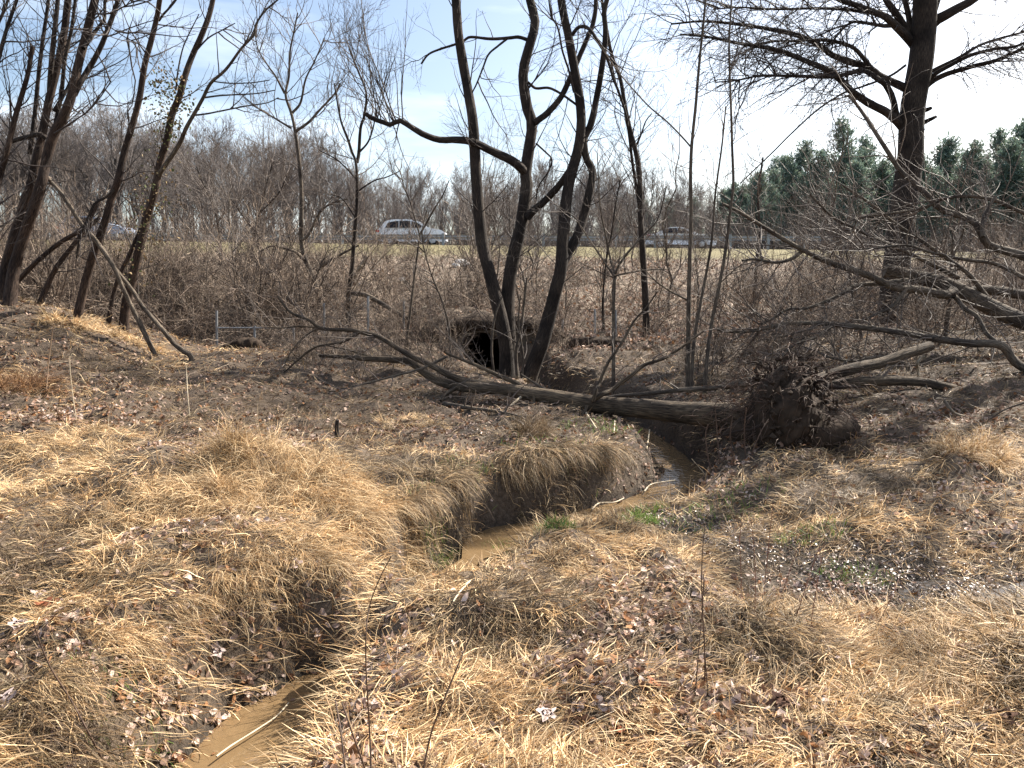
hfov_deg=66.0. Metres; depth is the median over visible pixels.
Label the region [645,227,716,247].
white saloon car
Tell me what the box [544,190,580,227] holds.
bare tree
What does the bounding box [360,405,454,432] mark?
grass tussock
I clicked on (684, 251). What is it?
bare shrub
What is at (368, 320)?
chain link fence
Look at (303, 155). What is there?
bare tree
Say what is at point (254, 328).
chain link fence
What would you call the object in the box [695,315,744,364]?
bare shrub
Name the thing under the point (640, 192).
slim tree
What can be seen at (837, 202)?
pine tree
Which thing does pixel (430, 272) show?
sapling
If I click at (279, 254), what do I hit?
bare shrub
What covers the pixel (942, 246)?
bare shrub
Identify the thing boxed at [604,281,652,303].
bare shrub
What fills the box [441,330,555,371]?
culvert
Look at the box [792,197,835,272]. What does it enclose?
young tree
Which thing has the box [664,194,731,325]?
young tree
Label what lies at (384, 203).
bare shrub
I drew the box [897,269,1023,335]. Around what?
bare shrub
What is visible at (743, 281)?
bare shrub
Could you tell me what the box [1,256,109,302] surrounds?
bare shrub
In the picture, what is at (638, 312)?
bare shrub
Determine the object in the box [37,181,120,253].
bare shrub
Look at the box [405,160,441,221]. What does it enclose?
bare tree
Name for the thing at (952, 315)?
bare shrub
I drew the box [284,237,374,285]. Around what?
bare shrub
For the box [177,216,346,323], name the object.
bare shrub
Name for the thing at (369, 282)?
bare shrub
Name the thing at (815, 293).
bare shrub
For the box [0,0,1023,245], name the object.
sky
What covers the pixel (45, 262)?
bare shrub
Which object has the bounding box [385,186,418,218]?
bare tree
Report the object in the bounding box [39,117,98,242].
young tree
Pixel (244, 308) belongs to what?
bare shrub
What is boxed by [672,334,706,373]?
bare shrub
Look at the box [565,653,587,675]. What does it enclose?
dead leaf
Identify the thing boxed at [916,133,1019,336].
young tree
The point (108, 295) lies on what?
bare shrub
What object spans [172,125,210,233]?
bare tree
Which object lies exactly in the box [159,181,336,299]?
bare shrub
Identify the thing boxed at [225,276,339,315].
bare shrub
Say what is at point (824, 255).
bare shrub
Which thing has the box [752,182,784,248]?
pine tree
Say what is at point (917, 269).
bare shrub
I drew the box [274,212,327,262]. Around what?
bare shrub
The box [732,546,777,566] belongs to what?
puddle water
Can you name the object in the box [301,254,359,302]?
bare shrub
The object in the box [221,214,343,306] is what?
bare shrub
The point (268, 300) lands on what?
bare shrub
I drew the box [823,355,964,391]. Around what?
fallen log
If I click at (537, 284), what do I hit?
bare shrub
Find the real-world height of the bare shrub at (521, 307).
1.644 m
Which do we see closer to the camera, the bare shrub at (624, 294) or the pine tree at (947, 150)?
the bare shrub at (624, 294)
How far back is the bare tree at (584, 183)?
76.68 m
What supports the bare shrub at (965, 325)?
on the ground at (502, 497)
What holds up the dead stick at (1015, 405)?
on the ground at (502, 497)
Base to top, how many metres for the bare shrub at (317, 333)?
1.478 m
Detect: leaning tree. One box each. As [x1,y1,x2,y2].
[0,0,89,245]
[0,0,197,305]
[51,0,230,318]
[96,0,329,332]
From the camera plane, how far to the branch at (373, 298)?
17.60 m
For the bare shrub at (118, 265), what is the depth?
19.59 m
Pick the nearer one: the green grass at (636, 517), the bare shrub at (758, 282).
the green grass at (636, 517)
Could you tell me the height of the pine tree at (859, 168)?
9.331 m
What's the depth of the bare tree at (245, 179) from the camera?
64.68 m
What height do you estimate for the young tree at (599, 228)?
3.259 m
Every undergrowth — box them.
[0,195,1023,251]
[21,239,1023,372]
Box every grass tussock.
[0,348,77,397]
[0,412,155,469]
[26,304,112,337]
[64,458,225,544]
[92,320,170,354]
[115,444,291,537]
[147,406,352,503]
[168,398,290,470]
[170,487,357,656]
[194,436,392,527]
[262,447,436,577]
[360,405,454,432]
[379,446,492,561]
[396,479,460,575]
[488,431,596,527]
[494,400,570,443]
[533,529,631,585]
[571,501,664,551]
[683,569,881,686]
[861,602,1023,708]
[918,413,1023,482]
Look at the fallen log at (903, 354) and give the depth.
9.60 m
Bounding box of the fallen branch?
[442,385,538,422]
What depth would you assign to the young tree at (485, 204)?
33.95 m
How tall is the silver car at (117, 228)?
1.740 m
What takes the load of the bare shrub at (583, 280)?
on the ground at (502, 497)
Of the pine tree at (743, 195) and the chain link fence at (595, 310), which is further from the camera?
the pine tree at (743, 195)
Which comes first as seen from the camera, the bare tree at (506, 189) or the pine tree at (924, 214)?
the pine tree at (924, 214)
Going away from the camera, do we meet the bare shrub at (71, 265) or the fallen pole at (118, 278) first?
the fallen pole at (118, 278)
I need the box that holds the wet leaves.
[419,416,1023,609]
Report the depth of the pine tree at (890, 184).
71.39 m
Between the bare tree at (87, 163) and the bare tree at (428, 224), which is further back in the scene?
the bare tree at (87, 163)
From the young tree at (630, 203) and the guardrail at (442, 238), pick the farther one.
the guardrail at (442, 238)
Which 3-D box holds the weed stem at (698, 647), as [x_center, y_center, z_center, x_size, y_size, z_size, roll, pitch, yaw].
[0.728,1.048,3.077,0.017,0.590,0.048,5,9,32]
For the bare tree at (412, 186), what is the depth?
87.14 m
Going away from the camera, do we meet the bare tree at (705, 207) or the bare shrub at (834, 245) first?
the bare shrub at (834, 245)
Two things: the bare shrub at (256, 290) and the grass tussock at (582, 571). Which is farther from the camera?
the bare shrub at (256, 290)
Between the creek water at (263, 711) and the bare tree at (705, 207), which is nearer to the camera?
the creek water at (263, 711)
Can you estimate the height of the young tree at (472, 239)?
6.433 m
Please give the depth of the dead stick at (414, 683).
3.25 m
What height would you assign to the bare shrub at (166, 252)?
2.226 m
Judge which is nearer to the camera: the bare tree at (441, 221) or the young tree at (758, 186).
the young tree at (758, 186)
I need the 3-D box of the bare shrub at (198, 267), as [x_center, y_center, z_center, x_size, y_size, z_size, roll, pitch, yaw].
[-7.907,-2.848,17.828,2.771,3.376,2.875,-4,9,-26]
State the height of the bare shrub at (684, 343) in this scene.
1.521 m
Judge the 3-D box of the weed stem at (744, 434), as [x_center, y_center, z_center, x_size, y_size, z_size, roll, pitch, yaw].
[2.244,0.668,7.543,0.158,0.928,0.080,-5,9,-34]
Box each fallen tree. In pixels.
[219,259,909,475]
[657,36,1023,384]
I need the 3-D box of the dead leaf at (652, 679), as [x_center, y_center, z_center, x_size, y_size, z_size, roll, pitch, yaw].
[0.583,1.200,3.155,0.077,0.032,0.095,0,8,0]
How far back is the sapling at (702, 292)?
10.44 m
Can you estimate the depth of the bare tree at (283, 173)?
86.64 m
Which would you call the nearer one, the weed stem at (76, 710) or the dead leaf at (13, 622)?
the weed stem at (76, 710)
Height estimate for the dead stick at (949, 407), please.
0.179 m
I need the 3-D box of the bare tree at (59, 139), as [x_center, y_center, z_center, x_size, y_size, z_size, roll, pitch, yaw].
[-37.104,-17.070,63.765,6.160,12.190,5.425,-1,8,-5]
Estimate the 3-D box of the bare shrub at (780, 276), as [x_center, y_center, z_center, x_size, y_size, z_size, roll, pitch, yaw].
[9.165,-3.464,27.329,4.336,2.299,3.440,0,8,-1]
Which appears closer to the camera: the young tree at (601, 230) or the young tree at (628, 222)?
the young tree at (628, 222)
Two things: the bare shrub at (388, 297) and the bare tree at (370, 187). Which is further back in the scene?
the bare tree at (370, 187)
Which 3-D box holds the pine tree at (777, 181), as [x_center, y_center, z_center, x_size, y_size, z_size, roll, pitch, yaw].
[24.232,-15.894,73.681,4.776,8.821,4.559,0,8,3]
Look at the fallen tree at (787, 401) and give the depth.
8.85 m
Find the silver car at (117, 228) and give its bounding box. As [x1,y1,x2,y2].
[56,216,134,239]
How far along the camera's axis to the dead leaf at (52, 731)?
3.03 m
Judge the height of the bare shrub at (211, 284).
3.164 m
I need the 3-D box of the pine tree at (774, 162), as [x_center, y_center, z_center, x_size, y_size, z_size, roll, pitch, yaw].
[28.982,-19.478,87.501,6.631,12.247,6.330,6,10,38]
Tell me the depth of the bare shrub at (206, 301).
19.04 m
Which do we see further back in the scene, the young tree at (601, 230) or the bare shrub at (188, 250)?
the young tree at (601, 230)
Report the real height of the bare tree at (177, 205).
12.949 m
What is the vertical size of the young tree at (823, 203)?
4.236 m
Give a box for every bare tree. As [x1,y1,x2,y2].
[0,94,38,213]
[0,106,58,230]
[0,114,37,214]
[0,114,48,219]
[0,138,20,205]
[1,162,20,195]
[11,101,88,227]
[13,101,87,225]
[16,122,103,212]
[21,113,103,216]
[24,116,95,215]
[49,113,128,213]
[51,137,97,210]
[52,84,161,224]
[63,114,106,215]
[63,126,127,214]
[76,97,140,218]
[77,105,143,216]
[78,136,149,221]
[83,128,160,225]
[92,108,184,223]
[97,130,143,228]
[114,111,179,215]
[122,133,168,218]
[124,116,189,211]
[134,118,179,230]
[145,157,186,232]
[146,150,208,227]
[149,120,188,226]
[153,130,213,221]
[165,157,197,228]
[169,111,255,226]
[172,124,219,224]
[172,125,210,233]
[186,141,229,216]
[189,122,291,229]
[191,145,243,229]
[204,117,262,222]
[206,158,246,239]
[223,130,270,233]
[229,128,302,222]
[233,135,312,233]
[244,138,298,218]
[244,149,303,224]
[252,160,309,223]
[253,160,296,233]
[257,137,304,224]
[266,120,321,231]
[277,162,330,232]
[282,114,331,224]
[287,118,324,228]
[303,131,363,232]
[314,161,349,240]
[316,136,363,228]
[326,170,349,224]
[327,160,372,242]
[329,179,363,242]
[340,168,379,240]
[359,169,384,231]
[367,180,398,225]
[371,167,404,218]
[376,181,406,224]
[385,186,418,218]
[391,162,429,220]
[397,167,439,220]
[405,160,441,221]
[420,194,439,227]
[422,201,450,230]
[428,177,459,244]
[436,163,470,231]
[437,163,472,244]
[441,199,463,233]
[444,187,470,232]
[471,164,496,227]
[482,173,503,216]
[493,166,520,226]
[497,176,520,221]
[499,200,515,232]
[509,186,537,230]
[532,152,574,231]
[532,158,561,231]
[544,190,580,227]
[549,180,582,230]
[553,168,612,242]
[561,161,607,242]
[572,162,608,231]
[572,170,599,245]
[577,178,604,233]
[590,165,621,233]
[592,165,619,242]
[593,163,632,231]
[605,171,635,241]
[617,186,636,246]
[628,183,666,224]
[633,160,671,246]
[633,200,653,234]
[663,189,688,225]
[665,188,687,247]
[667,164,721,227]
[680,180,710,213]
[693,187,718,229]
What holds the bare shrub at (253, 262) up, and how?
on the ground at (502, 497)
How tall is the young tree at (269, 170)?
6.685 m
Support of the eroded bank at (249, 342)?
on the ground at (502, 497)
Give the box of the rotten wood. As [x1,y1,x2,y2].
[654,640,722,665]
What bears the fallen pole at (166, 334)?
on the ground at (502, 497)
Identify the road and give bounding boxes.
[54,239,878,250]
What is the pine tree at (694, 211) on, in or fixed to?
on the ground at (502, 497)
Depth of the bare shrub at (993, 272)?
20.40 m
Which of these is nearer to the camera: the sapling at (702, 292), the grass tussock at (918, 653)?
the grass tussock at (918, 653)
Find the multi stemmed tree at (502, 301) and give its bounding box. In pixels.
[310,0,696,383]
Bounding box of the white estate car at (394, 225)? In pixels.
[376,219,447,243]
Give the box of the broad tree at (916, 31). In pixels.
[627,0,1023,323]
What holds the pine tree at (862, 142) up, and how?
on the ground at (502, 497)
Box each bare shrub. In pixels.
[0,181,87,309]
[0,182,70,302]
[0,198,128,275]
[0,208,146,304]
[0,221,72,299]
[1,150,138,313]
[1,176,121,271]
[1,219,87,299]
[1,240,102,313]
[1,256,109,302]
[3,193,93,257]
[19,242,151,329]
[20,247,112,304]
[22,212,109,305]
[26,214,110,301]
[28,209,189,314]
[36,238,225,327]
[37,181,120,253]
[41,201,167,298]
[45,224,159,318]
[51,162,206,314]
[56,213,188,317]
[57,260,159,315]
[62,260,214,339]
[66,285,142,316]
[68,164,199,322]
[80,212,137,277]
[81,182,218,329]
[88,235,153,315]
[112,188,221,328]
[114,214,157,259]
[119,223,212,327]
[128,222,206,311]
[132,200,349,306]
[135,256,230,334]
[136,227,222,298]
[143,231,188,271]
[144,219,266,325]
[145,274,245,320]
[148,231,245,270]
[149,246,239,305]
[150,276,245,333]
[152,277,257,341]
[153,248,241,313]
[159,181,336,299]
[161,201,219,262]
[166,239,464,334]
[167,223,213,287]
[167,274,225,325]
[171,294,254,343]
[174,283,288,324]
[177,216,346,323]
[181,178,338,325]
[184,274,322,319]
[189,273,286,335]
[192,204,311,298]
[192,271,362,344]
[203,285,284,336]
[204,186,377,330]
[207,224,256,297]
[213,236,289,277]
[214,307,306,342]
[215,284,343,325]
[216,266,284,316]
[217,261,372,326]
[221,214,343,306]
[222,291,306,335]
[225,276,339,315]
[226,278,330,330]
[229,261,291,326]
[236,185,283,256]
[243,222,443,313]
[249,266,358,324]
[251,217,311,278]
[256,294,367,343]
[261,291,341,333]
[261,291,365,364]
[268,312,327,359]
[270,253,387,322]
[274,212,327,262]
[277,257,371,321]
[281,319,333,369]
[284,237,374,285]
[284,254,337,278]
[291,215,323,258]
[295,209,369,265]
[296,229,342,265]
[299,312,354,353]
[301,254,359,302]
[306,258,478,343]
[308,178,442,278]
[308,237,370,274]
[328,185,428,306]
[328,340,374,377]
[342,248,442,304]
[345,255,443,348]
[356,312,408,366]
[358,210,417,260]
[369,261,431,344]
[373,214,440,285]
[376,261,488,350]
[385,215,436,266]
[386,249,483,353]
[386,323,419,366]
[390,230,500,310]
[398,309,484,377]
[407,297,460,354]
[411,223,507,310]
[419,162,550,309]
[423,274,500,319]
[425,317,471,359]
[465,261,618,313]
[468,274,545,336]
[474,249,525,266]
[485,276,623,329]
[500,201,555,277]
[501,258,562,308]
[516,284,588,318]
[519,300,580,352]
[531,277,593,355]
[532,257,591,287]
[539,207,669,313]
[541,257,616,285]
[548,242,592,279]
[550,220,602,268]
[581,204,711,310]
[594,229,636,261]
[597,271,685,333]
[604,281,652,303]
[605,271,709,335]
[611,257,742,310]
[627,242,656,268]
[638,291,747,378]
[658,220,720,268]
[670,264,765,376]
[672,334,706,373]
[693,258,739,310]
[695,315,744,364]
[696,286,814,374]
[703,274,912,365]
[706,251,785,310]
[706,262,780,321]
[712,226,797,320]
[726,248,772,290]
[728,253,830,294]
[732,237,862,327]
[733,331,767,363]
[735,315,775,355]
[738,287,872,337]
[742,264,874,319]
[750,307,841,370]
[755,240,844,316]
[762,249,847,318]
[766,251,846,318]
[768,284,830,332]
[769,251,858,319]
[779,238,817,282]
[790,257,865,319]
[795,279,938,357]
[800,217,872,277]
[802,266,932,329]
[806,239,851,275]
[810,291,908,325]
[814,225,881,288]
[814,255,874,299]
[821,220,885,268]
[821,222,976,349]
[830,244,881,298]
[831,246,915,317]
[847,230,883,271]
[852,282,976,340]
[860,230,956,315]
[872,244,962,318]
[872,272,1022,333]
[873,199,1023,318]
[877,230,988,311]
[883,280,964,323]
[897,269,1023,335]
[907,229,981,328]
[909,262,961,326]
[912,226,943,269]
[914,255,1021,309]
[925,234,963,266]
[926,308,1000,331]
[946,183,1023,306]
[949,202,1022,267]
[956,203,1016,285]
[958,249,1022,298]
[960,204,1023,283]
[966,246,1023,330]
[978,243,1023,309]
[984,215,1010,248]
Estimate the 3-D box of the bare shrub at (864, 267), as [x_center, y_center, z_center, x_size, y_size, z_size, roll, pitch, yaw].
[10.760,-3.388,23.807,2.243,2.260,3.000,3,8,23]
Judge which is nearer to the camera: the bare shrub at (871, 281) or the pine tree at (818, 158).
the bare shrub at (871, 281)
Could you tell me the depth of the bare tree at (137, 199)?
92.37 m
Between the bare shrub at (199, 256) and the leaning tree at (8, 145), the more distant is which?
the bare shrub at (199, 256)
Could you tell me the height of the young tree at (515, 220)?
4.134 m
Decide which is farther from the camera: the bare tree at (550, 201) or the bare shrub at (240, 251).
the bare tree at (550, 201)
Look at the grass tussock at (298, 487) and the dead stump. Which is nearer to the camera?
the grass tussock at (298, 487)
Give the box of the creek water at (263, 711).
[173,384,703,767]
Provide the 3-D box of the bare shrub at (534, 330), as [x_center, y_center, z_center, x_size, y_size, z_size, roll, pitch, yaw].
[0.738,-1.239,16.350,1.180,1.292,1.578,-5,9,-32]
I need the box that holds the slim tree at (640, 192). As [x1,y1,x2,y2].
[550,0,678,336]
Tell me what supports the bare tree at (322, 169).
on the ground at (502, 497)
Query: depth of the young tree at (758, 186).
21.56 m
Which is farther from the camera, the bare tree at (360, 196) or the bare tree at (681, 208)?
the bare tree at (360, 196)
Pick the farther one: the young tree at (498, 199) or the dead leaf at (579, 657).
the young tree at (498, 199)
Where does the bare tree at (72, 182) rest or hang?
on the ground at (502, 497)
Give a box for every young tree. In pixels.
[0,154,59,249]
[21,102,92,249]
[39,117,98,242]
[132,105,311,268]
[167,103,366,268]
[180,124,271,300]
[209,0,409,319]
[210,160,260,261]
[222,110,298,247]
[293,4,403,326]
[440,93,533,299]
[446,103,539,276]
[455,181,487,264]
[456,176,497,246]
[456,204,507,301]
[458,107,519,252]
[460,162,489,238]
[471,155,544,281]
[484,150,553,305]
[489,164,544,306]
[495,228,530,274]
[498,181,520,232]
[507,116,560,283]
[514,202,558,317]
[536,195,590,306]
[582,121,664,332]
[589,161,629,274]
[589,185,620,280]
[590,199,621,248]
[590,200,617,260]
[593,209,612,261]
[602,117,661,266]
[602,156,656,272]
[625,66,746,312]
[644,197,684,311]
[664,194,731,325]
[677,209,724,325]
[692,139,755,284]
[723,216,739,244]
[731,134,790,315]
[763,204,786,257]
[773,55,884,304]
[780,174,897,338]
[784,188,813,259]
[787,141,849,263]
[790,176,820,265]
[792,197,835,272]
[806,180,832,243]
[829,160,867,248]
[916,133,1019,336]
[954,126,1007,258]
[959,138,1023,281]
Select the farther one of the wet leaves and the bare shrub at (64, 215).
the bare shrub at (64, 215)
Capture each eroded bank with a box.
[221,337,264,349]
[415,316,568,342]
[567,337,627,347]
[708,409,860,457]
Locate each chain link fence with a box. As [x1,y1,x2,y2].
[215,311,294,344]
[323,296,404,337]
[561,308,616,336]
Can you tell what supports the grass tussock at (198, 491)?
on the ground at (502, 497)
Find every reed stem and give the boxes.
[46,324,53,389]
[69,356,76,419]
[186,366,189,416]
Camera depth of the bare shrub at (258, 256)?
18.00 m
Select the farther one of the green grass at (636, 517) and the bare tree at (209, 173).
the bare tree at (209, 173)
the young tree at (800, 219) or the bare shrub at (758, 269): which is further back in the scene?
the young tree at (800, 219)
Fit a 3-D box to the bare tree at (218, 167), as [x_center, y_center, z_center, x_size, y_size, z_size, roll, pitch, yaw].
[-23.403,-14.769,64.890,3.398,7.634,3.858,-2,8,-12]
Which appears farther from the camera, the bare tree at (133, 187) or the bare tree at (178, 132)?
the bare tree at (178, 132)
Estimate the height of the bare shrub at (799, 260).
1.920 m
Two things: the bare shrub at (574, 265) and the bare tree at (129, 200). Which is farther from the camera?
the bare tree at (129, 200)
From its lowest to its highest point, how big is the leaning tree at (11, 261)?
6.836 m
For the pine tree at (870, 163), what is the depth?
74.21 m
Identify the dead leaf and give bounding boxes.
[0,687,16,707]
[7,617,26,629]
[30,590,52,601]
[34,597,59,610]
[49,716,63,743]
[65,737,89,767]
[210,641,225,657]
[289,557,302,567]
[391,665,406,679]
[536,707,556,721]
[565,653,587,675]
[568,708,590,728]
[609,723,630,732]
[647,676,667,687]
[745,649,758,660]
[765,691,792,710]
[988,706,1018,724]
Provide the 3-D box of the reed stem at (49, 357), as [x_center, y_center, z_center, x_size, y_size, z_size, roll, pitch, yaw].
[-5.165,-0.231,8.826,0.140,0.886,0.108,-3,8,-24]
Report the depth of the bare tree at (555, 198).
65.68 m
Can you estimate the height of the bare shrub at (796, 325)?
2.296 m
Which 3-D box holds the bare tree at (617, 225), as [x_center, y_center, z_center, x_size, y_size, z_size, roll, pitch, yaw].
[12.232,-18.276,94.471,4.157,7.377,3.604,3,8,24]
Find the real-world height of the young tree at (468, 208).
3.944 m
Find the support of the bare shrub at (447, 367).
on the ground at (502, 497)
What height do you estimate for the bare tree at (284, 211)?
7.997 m
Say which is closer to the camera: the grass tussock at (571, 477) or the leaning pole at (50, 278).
the grass tussock at (571, 477)
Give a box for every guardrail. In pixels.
[33,233,251,241]
[262,233,545,245]
[546,234,857,249]
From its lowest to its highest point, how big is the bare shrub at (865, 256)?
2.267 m
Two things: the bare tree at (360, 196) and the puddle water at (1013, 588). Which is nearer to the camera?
the puddle water at (1013, 588)
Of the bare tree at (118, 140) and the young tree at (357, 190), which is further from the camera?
the bare tree at (118, 140)
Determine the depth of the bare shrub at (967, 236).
17.61 m
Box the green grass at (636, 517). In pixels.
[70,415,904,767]
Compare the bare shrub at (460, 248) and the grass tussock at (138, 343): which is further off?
the bare shrub at (460, 248)
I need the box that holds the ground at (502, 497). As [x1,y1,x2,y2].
[0,239,1023,767]
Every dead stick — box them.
[216,702,288,756]
[389,677,443,693]
[453,580,470,601]
[537,710,614,759]
[592,498,623,509]
[643,480,675,491]
[943,400,965,416]
[980,402,1023,425]
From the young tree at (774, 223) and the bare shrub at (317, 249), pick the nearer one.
the bare shrub at (317, 249)
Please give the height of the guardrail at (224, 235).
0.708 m
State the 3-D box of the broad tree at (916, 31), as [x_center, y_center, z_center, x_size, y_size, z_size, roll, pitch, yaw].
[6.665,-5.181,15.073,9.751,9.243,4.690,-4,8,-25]
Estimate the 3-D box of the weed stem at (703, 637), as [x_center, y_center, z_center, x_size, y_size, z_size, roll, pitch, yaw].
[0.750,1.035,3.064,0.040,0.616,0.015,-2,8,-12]
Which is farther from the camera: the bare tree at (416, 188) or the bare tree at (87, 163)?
the bare tree at (87, 163)
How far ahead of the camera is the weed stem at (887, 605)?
3.80 m
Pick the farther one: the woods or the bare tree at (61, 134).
the woods
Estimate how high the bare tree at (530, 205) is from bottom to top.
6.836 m
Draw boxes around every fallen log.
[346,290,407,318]
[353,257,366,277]
[813,341,934,382]
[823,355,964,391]
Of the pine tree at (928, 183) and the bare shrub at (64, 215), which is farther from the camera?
the pine tree at (928, 183)
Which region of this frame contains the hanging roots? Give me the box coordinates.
[395,301,541,343]
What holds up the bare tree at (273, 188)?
on the ground at (502, 497)
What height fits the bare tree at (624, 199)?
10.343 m
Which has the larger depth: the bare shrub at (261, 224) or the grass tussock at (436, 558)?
the bare shrub at (261, 224)
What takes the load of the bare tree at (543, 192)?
on the ground at (502, 497)
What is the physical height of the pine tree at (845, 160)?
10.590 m
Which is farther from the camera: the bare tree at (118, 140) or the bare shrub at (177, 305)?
the bare tree at (118, 140)
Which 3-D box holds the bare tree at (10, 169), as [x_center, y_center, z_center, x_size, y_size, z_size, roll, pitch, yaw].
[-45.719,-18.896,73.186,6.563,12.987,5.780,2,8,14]
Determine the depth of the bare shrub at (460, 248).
20.14 m
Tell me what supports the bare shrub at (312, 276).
on the ground at (502, 497)
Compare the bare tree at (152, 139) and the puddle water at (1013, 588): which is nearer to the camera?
the puddle water at (1013, 588)
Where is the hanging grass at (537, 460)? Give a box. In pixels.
[0,428,661,767]
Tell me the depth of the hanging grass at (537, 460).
4.52 m
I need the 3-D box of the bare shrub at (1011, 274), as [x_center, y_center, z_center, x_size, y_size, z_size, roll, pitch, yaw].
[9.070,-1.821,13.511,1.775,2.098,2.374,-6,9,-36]
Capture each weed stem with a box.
[33,621,105,767]
[335,701,345,767]
[341,702,364,767]
[365,557,390,767]
[423,606,491,767]
[695,579,704,693]
[697,522,713,681]
[702,574,707,695]
[705,425,711,471]
[714,407,719,463]
[736,517,741,601]
[744,407,746,457]
[747,520,755,612]
[749,419,768,460]
[759,505,773,599]
[779,552,797,601]
[796,483,839,614]
[797,539,824,625]
[875,576,899,627]
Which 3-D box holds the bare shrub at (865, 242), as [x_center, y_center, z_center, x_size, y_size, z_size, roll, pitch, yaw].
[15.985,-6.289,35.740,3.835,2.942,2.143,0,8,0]
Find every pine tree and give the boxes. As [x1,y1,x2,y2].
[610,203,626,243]
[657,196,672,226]
[684,197,703,231]
[702,186,730,242]
[716,180,740,245]
[727,184,752,247]
[740,168,784,247]
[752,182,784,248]
[753,166,794,234]
[765,154,780,189]
[768,151,797,201]
[780,161,807,248]
[782,171,820,246]
[784,136,821,248]
[803,175,844,233]
[803,178,847,246]
[805,149,834,215]
[813,115,881,234]
[833,146,877,239]
[833,157,879,242]
[853,134,883,222]
[855,144,885,224]
[865,158,894,234]
[875,166,921,244]
[913,157,947,241]
[914,166,952,247]
[921,153,940,226]
[930,131,966,232]
[941,155,999,246]
[943,139,1007,244]
[951,159,1005,251]
[982,126,1009,181]
[989,136,1023,243]
[992,117,1023,215]
[997,167,1023,247]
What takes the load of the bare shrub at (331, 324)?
on the ground at (502, 497)
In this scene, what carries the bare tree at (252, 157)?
on the ground at (502, 497)
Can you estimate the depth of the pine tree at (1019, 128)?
75.21 m
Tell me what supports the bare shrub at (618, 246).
on the ground at (502, 497)
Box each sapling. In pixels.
[373,152,448,349]
[383,189,451,360]
[518,125,702,394]
[588,0,751,393]
[676,69,747,392]
[694,0,799,394]
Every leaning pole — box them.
[18,191,130,298]
[33,165,105,304]
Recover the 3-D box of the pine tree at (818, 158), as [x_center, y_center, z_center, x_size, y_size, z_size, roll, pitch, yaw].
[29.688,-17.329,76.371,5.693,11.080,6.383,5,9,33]
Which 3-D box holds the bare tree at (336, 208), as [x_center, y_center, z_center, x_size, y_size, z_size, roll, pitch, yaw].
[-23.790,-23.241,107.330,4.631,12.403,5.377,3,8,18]
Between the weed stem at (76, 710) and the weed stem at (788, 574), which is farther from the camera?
the weed stem at (788, 574)
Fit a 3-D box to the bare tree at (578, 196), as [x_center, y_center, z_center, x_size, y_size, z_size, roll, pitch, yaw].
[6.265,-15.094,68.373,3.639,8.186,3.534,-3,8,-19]
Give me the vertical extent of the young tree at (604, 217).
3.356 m
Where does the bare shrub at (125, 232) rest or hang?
on the ground at (502, 497)
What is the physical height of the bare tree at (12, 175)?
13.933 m
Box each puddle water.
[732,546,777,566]
[797,568,901,599]
[898,577,1002,604]
[982,582,1023,598]
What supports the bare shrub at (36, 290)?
on the ground at (502, 497)
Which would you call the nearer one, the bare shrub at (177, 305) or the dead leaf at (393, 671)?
the dead leaf at (393, 671)
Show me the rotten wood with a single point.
(657, 642)
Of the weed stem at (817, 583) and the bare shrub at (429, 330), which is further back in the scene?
the bare shrub at (429, 330)
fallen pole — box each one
[41,161,159,358]
[50,203,193,360]
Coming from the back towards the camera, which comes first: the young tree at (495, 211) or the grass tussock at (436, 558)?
the young tree at (495, 211)
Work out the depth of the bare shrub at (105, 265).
16.96 m
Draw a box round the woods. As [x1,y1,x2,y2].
[0,125,715,244]
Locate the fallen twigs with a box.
[0,300,1023,767]
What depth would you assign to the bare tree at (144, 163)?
83.96 m
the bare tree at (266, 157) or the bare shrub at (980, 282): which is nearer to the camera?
the bare shrub at (980, 282)
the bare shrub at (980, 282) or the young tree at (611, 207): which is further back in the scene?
the young tree at (611, 207)
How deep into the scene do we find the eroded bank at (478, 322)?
16.94 m
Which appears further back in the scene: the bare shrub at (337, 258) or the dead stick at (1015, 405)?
the bare shrub at (337, 258)
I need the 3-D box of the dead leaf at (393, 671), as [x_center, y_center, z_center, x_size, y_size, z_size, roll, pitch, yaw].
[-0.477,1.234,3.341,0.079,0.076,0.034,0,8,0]
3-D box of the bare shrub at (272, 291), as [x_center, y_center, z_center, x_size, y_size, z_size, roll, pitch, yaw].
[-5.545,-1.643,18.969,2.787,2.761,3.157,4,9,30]
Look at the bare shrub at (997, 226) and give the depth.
40.43 m
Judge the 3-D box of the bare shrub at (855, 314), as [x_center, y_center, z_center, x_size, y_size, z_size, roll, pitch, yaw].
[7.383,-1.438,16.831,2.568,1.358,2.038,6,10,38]
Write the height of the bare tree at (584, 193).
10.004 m
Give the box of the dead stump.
[334,420,338,439]
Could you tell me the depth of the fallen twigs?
4.10 m
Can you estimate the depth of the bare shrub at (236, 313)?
17.82 m
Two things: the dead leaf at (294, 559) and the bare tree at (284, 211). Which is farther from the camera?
the bare tree at (284, 211)
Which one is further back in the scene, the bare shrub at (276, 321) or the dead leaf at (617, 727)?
the bare shrub at (276, 321)

